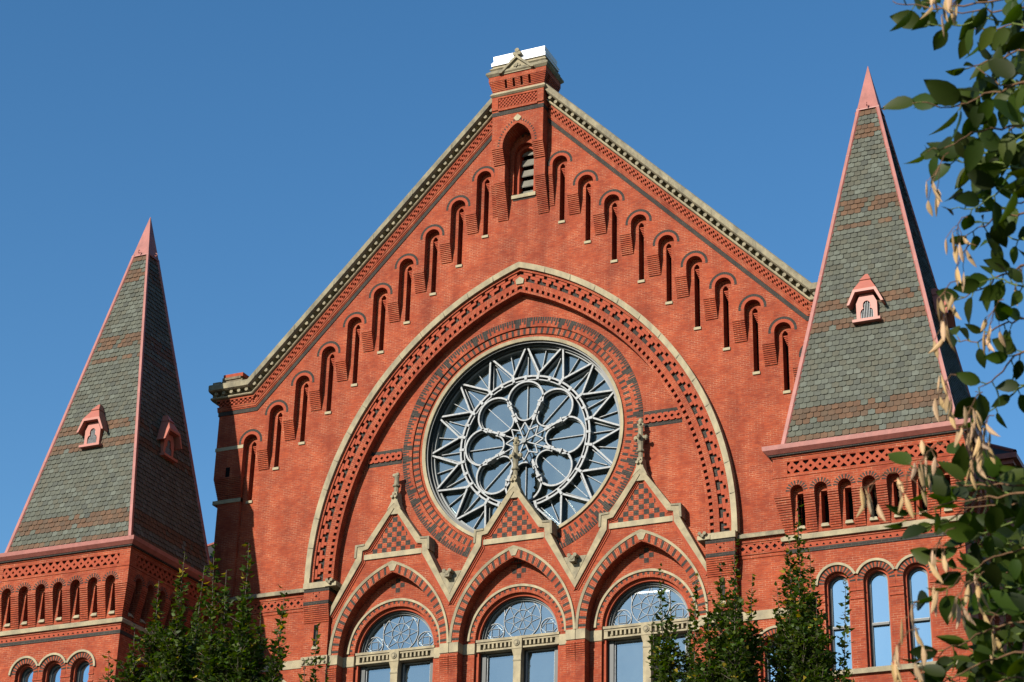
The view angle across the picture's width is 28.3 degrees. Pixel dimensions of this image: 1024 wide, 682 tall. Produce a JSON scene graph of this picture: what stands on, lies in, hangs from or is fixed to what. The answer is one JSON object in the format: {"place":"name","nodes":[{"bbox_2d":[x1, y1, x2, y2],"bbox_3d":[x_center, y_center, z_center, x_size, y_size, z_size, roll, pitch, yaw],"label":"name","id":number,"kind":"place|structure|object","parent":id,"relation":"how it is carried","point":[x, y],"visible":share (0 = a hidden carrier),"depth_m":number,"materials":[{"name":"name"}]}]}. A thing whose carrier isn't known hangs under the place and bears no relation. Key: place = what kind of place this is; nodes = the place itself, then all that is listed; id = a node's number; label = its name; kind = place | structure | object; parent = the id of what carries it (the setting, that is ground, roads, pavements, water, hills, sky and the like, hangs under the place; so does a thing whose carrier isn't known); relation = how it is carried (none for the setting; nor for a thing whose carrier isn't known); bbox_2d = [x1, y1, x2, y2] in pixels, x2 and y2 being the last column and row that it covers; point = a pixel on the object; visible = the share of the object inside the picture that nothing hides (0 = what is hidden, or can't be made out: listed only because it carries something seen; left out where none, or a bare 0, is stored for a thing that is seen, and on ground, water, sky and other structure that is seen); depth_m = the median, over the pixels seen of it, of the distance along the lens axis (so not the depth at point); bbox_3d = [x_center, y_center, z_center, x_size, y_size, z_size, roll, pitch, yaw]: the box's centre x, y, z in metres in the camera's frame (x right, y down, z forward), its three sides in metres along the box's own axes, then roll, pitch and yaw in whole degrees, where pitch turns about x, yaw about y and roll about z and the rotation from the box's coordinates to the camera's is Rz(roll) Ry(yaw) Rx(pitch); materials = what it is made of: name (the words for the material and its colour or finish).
{"place":"outdoors","nodes":[
{"label":"outdoors","id":0,"kind":"place"},
{"bbox_2d":[98,552,209,681],"bbox_3d":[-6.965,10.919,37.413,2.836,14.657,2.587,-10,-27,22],"label":"street tree","id":1,"kind":"object","parent":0,"point":[176,653],"visible":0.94,"depth_m":39.39,"materials":[{"name":"green plant"}]},
{"bbox_2d":[189,542,290,681],"bbox_3d":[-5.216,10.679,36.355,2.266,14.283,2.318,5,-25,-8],"label":"street tree","id":2,"kind":"object","parent":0,"point":[235,657],"visible":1,"depth_m":37.94,"materials":[{"name":"green plant"}]},
{"bbox_2d":[298,623,330,681],"bbox_3d":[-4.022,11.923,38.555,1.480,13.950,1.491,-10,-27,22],"label":"street tree","id":3,"kind":"object","parent":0,"point":[313,675],"visible":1,"depth_m":41.56,"materials":[{"name":"green plant"}]},
{"bbox_2d":[0,46,1023,681],"bbox_3d":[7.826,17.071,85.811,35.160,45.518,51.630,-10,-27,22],"label":"concert hall","id":4,"kind":"structure","parent":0,"point":[544,380],"depth_m":72.83,"materials":[{"name":"red brick"}]},
{"bbox_2d":[355,611,434,681],"bbox_3d":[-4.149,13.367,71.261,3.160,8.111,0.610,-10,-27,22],"label":"portal window","id":5,"kind":"structure","parent":4,"relation":"in","point":[396,659],"depth_m":72.36,"materials":[{"name":"beige paint"}]},
{"bbox_2d":[476,597,559,681],"bbox_3d":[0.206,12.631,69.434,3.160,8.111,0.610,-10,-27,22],"label":"portal window","id":6,"kind":"structure","parent":4,"relation":"in","point":[519,645],"depth_m":70.48,"materials":[{"name":"beige paint"}]},
{"bbox_2d":[510,132,535,201],"bbox_3d":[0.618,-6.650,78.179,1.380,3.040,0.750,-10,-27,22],"label":"louvred window","id":7,"kind":"structure","parent":4,"relation":"in","point":[528,184],"depth_m":78.22,"materials":[{"name":"white wood"}]},
{"bbox_2d":[426,341,619,532],"bbox_3d":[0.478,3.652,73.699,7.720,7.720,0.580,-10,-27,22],"label":"rose window","id":8,"kind":"structure","parent":4,"relation":"in","point":[460,388],"depth_m":74.10,"materials":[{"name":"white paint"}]},
{"bbox_2d":[603,582,690,681],"bbox_3d":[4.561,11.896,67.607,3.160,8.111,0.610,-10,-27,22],"label":"portal window","id":9,"kind":"structure","parent":4,"relation":"in","point":[639,631],"depth_m":68.76,"materials":[{"name":"beige paint"}]},
{"bbox_2d":[635,589,668,593],"bbox_3d":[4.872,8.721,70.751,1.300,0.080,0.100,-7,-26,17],"label":"ceiling lamp","id":10,"kind":"object","parent":4,"relation":"attached to","point":[646,591],"visible":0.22,"depth_m":70.76,"materials":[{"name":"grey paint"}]},
{"bbox_2d":[0,0,1023,552],"label":"sky","id":11,"kind":"structure","parent":0,"point":[263,144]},
{"bbox_2d":[647,563,703,681],"bbox_3d":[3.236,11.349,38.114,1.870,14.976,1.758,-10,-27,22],"label":"street tree","id":12,"kind":"object","parent":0,"point":[667,664],"visible":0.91,"depth_m":40.31,"materials":[{"name":"green plant"}]},
{"bbox_2d":[682,538,769,681],"bbox_3d":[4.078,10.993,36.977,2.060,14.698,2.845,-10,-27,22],"label":"street tree","id":13,"kind":"object","parent":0,"point":[734,655],"visible":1,"depth_m":38.62,"materials":[{"name":"green plant"}]},
{"bbox_2d":[760,501,854,681],"bbox_3d":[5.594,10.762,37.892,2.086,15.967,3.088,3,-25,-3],"label":"street tree","id":14,"kind":"object","parent":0,"point":[801,642],"visible":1,"depth_m":39.65,"materials":[{"name":"green plant"}]},
{"bbox_2d":[856,0,1023,681],"bbox_3d":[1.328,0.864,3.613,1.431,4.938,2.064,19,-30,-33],"label":"pod tree","id":15,"kind":"object","parent":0,"point":[984,661],"visible":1,"depth_m":4.04,"materials":[{"name":"green plant"}]}
]}

